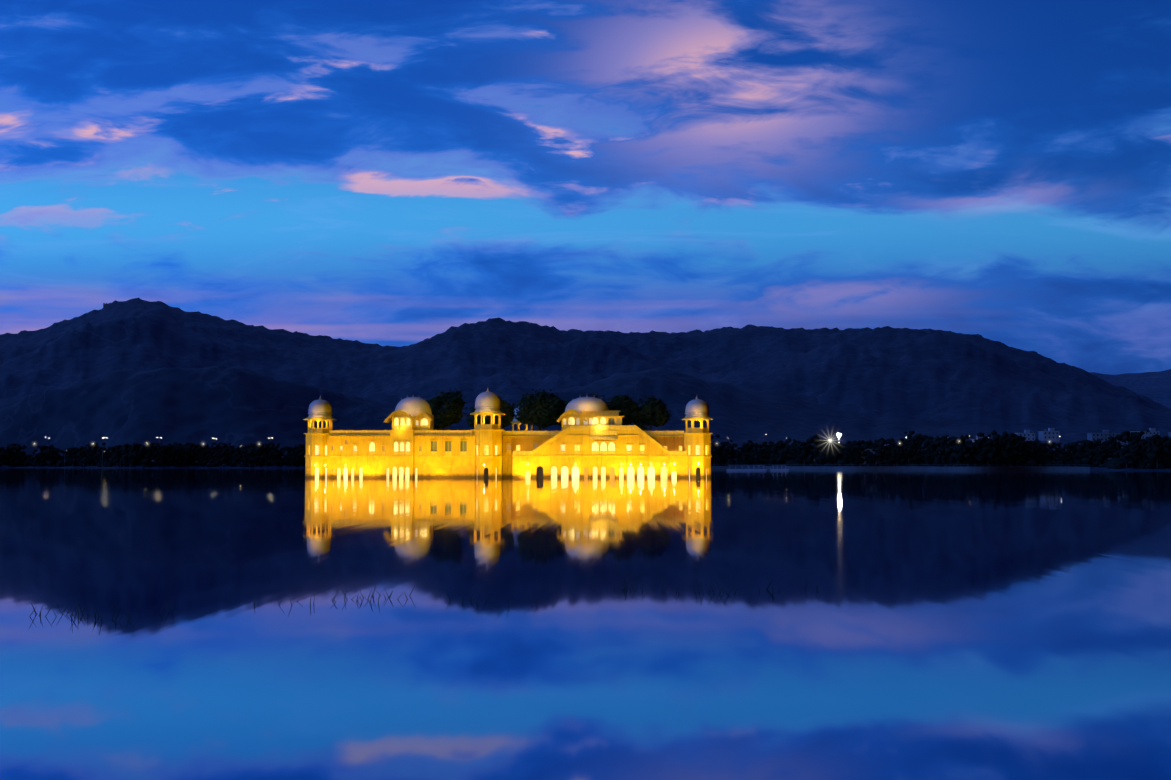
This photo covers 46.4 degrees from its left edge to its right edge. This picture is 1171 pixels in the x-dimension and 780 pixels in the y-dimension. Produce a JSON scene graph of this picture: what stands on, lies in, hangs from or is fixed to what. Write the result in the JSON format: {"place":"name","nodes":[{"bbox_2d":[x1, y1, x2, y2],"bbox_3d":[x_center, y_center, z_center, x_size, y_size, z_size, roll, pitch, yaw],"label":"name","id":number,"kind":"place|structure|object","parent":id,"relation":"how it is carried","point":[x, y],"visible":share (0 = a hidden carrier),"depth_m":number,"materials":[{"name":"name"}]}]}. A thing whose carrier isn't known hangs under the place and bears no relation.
{"place":"outdoors","nodes":[
{"label":"outdoors","id":0,"kind":"place"},
{"bbox_2d":[305,434,329,477],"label":"palace tower","id":1,"kind":"structure","parent":0,"point":[312,441],"depth_m":300.28,"materials":[{"name":"yellow stone"}]},
{"bbox_2d":[472,431,502,477],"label":"palace tower","id":2,"kind":"structure","parent":0,"point":[491,439],"depth_m":299.54,"materials":[{"name":"yellow stone"}]},
{"bbox_2d":[315,466,675,477],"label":"arched openings","id":3,"kind":"object","parent":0,"point":[630,472],"depth_m":299.63,"materials":[{"name":"yellow"}]},
{"bbox_2d":[0,468,1170,779],"bbox_3d":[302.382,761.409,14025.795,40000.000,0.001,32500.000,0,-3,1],"label":"water","id":4,"kind":"structure","parent":0,"point":[974,624],"depth_m":25.80,"materials":[{"name":"blue liquid"}]},
{"bbox_2d":[29,578,817,621],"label":"reeds","id":5,"kind":"object","parent":4,"relation":"on","point":[356,600],"visible":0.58,"depth_m":30.31,"materials":[{"name":"green"}]},
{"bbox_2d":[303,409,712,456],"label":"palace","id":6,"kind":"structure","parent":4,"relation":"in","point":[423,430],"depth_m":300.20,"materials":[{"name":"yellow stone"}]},
{"bbox_2d":[327,435,474,477],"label":"palace wing","id":7,"kind":"structure","parent":6,"relation":"attached to","point":[436,467],"depth_m":300.28,"materials":[{"name":"yellow stone"}]},
{"bbox_2d":[390,431,413,477],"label":"palace bay","id":8,"kind":"object","parent":6,"relation":"attached to","point":[399,437],"visible":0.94,"depth_m":299.81,"materials":[{"name":"yellow stone"}]},
{"bbox_2d":[392,417,413,429],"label":"pavilion wall","id":9,"kind":"structure","parent":6,"relation":"attached to","point":[399,419],"depth_m":300.50,"materials":[{"name":"yellow stone"}]},
{"bbox_2d":[413,418,431,429],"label":"pavilion wall","id":10,"kind":"structure","parent":6,"relation":"on","point":[429,424],"depth_m":301.21,"materials":[{"name":"yellow stone"}]},
{"bbox_2d":[413,414,433,429],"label":"pavilion hall","id":11,"kind":"structure","parent":6,"relation":"on","point":[431,415],"depth_m":306.77,"materials":[{"name":"stone"}]},
{"bbox_2d":[433,425,443,429],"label":"roof tree","id":12,"kind":"object","parent":6,"relation":"on","point":[437,427],"visible":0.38,"depth_m":308.79,"materials":[{"name":"green plant"}]},
{"bbox_2d":[426,388,468,429],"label":"roof tree","id":13,"kind":"object","parent":6,"relation":"on","point":[450,413],"visible":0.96,"depth_m":314.58,"materials":[{"name":"green plant"}]},
{"bbox_2d":[332,418,619,477],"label":"windows","id":14,"kind":"structure","parent":6,"relation":"attached to","point":[612,472],"depth_m":300.64,"materials":[{"name":"yellow glass"}]},
{"bbox_2d":[466,404,490,426],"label":"roof tree","id":15,"kind":"object","parent":6,"relation":"on","point":[470,421],"visible":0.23,"depth_m":340.24,"materials":[{"name":"green plant"}]},
{"bbox_2d":[485,392,518,428],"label":"roof tree","id":16,"kind":"object","parent":6,"relation":"on","point":[507,418],"visible":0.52,"depth_m":333.67,"materials":[{"name":"green plant"}]},
{"bbox_2d":[315,417,699,477],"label":"windows","id":17,"kind":"structure","parent":6,"relation":"attached to","point":[595,445],"depth_m":300.40,"materials":[{"name":"glass"}]},
{"bbox_2d":[309,445,706,454],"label":"windows","id":18,"kind":"structure","parent":6,"relation":"attached to","point":[486,449],"depth_m":299.93,"materials":[{"name":"yellow glass"}]},
{"bbox_2d":[308,388,709,420],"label":"domes","id":19,"kind":"structure","parent":6,"relation":"on","point":[487,401],"depth_m":302.41,"materials":[{"name":"beige stone"}]},
{"bbox_2d":[333,418,706,477],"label":"windows","id":20,"kind":"structure","parent":6,"relation":"attached to","point":[554,471],"depth_m":300.16,"materials":[{"name":"glass"}]},
{"bbox_2d":[431,417,614,450],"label":"windows","id":21,"kind":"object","parent":6,"relation":"attached to","point":[433,445],"visible":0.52,"depth_m":300.72,"materials":[{"name":"brown"}]},
{"bbox_2d":[515,387,565,430],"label":"roof tree","id":22,"kind":"object","parent":6,"relation":"on","point":[543,409],"visible":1,"depth_m":311.21,"materials":[{"name":"green plant"}]},
{"bbox_2d":[558,399,571,426],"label":"roof tree","id":23,"kind":"object","parent":6,"relation":"on","point":[566,401],"visible":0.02,"depth_m":338.44,"materials":[{"name":"green plant"}]},
{"bbox_2d":[562,417,580,429],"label":"wall","id":24,"kind":"structure","parent":6,"relation":"attached to","point":[567,418],"depth_m":300.80,"materials":[{"name":"yellow stone"}]},
{"bbox_2d":[575,394,610,401],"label":"roof tree","id":25,"kind":"object","parent":6,"relation":"on","point":[595,396],"visible":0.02,"depth_m":326.18,"materials":[{"name":"green plant"}]},
{"bbox_2d":[535,430,666,454],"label":"palace stair block","id":26,"kind":"structure","parent":6,"relation":"attached to","point":[585,443],"depth_m":299.51,"materials":[{"name":"yellow stone"}]},
{"bbox_2d":[581,417,621,424],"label":"pavilion wall","id":27,"kind":"structure","parent":6,"relation":"attached to","point":[599,418],"depth_m":300.27,"materials":[{"name":"yellow stone"}]},
{"bbox_2d":[606,394,643,424],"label":"roof tree","id":28,"kind":"object","parent":6,"relation":"on","point":[626,406],"visible":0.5,"depth_m":310.44,"materials":[{"name":"green plant"}]},
{"bbox_2d":[634,422,647,430],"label":"roof tree","id":29,"kind":"object","parent":6,"relation":"on","point":[641,426],"visible":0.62,"depth_m":308.73,"materials":[{"name":"green plant"}]},
{"bbox_2d":[634,395,671,430],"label":"roof tree","id":30,"kind":"object","parent":6,"relation":"on","point":[657,412],"visible":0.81,"depth_m":312.53,"materials":[{"name":"green plant"}]},
{"bbox_2d":[513,457,687,477],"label":"palace wall","id":31,"kind":"structure","parent":4,"relation":"in","point":[523,465],"depth_m":299.24,"materials":[{"name":"yellow stone"}]},
{"bbox_2d":[726,465,788,470],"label":"boats","id":32,"kind":"object","parent":4,"relation":"on","point":[763,469],"visible":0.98,"depth_m":596.10,"materials":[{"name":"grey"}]},
{"bbox_2d":[0,298,1170,470],"bbox_3d":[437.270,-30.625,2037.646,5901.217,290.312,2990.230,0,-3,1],"label":"hills","id":33,"kind":"structure","parent":0,"point":[975,383],"depth_m":1880.03,"materials":[{"name":"black plant"}]},
{"bbox_2d":[45,434,1071,466],"bbox_3d":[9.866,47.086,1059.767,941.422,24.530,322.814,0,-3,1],"label":"street lamps","id":34,"kind":"object","parent":33,"relation":"on","point":[270,441],"visible":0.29,"depth_m":1006.66,"materials":[{"name":"grey"}]},
{"bbox_2d":[711,464,1089,469],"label":"embankment wall","id":35,"kind":"structure","parent":33,"relation":"on","point":[903,467],"depth_m":688.71,"materials":[{"name":"stone"}]},
{"bbox_2d":[0,365,1170,459],"bbox_3d":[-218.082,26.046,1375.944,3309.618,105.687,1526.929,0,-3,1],"label":"hills","id":36,"kind":"structure","parent":0,"point":[236,406],"depth_m":1277.72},
{"bbox_2d":[0,430,1170,468],"bbox_3d":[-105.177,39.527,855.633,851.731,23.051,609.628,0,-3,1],"label":"shore trees","id":37,"kind":"object","parent":36,"relation":"on","point":[1005,449],"visible":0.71,"depth_m":738.49,"materials":[{"name":"green plant"}]},
{"bbox_2d":[861,428,1170,463],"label":"shore buildings","id":38,"kind":"structure","parent":36,"relation":"on","point":[1050,434],"depth_m":1142.93,"materials":[{"name":"grey"}]},
{"bbox_2d":[0,0,1170,374],"label":"sky","id":39,"kind":"structure","parent":0,"point":[398,173],"materials":[{"name":"blue"}]},
{"bbox_2d":[484,466,699,477],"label":"doorways","id":40,"kind":"structure","parent":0,"point":[539,472],"depth_m":299.63,"materials":[{"name":"black"}]},
{"bbox_2d":[503,437,683,477],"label":"palace wall","id":41,"kind":"structure","parent":0,"point":[670,443],"depth_m":305.75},
{"bbox_2d":[684,434,710,477],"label":"palace tower","id":42,"kind":"structure","parent":0,"point":[702,441],"depth_m":298.53,"materials":[{"name":"yellow stone"}]},
{"bbox_2d":[1089,369,1170,408],"bbox_3d":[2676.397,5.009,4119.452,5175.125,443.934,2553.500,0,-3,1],"label":"hills","id":43,"kind":"structure","parent":0,"point":[1155,386],"depth_m":4494.09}
]}

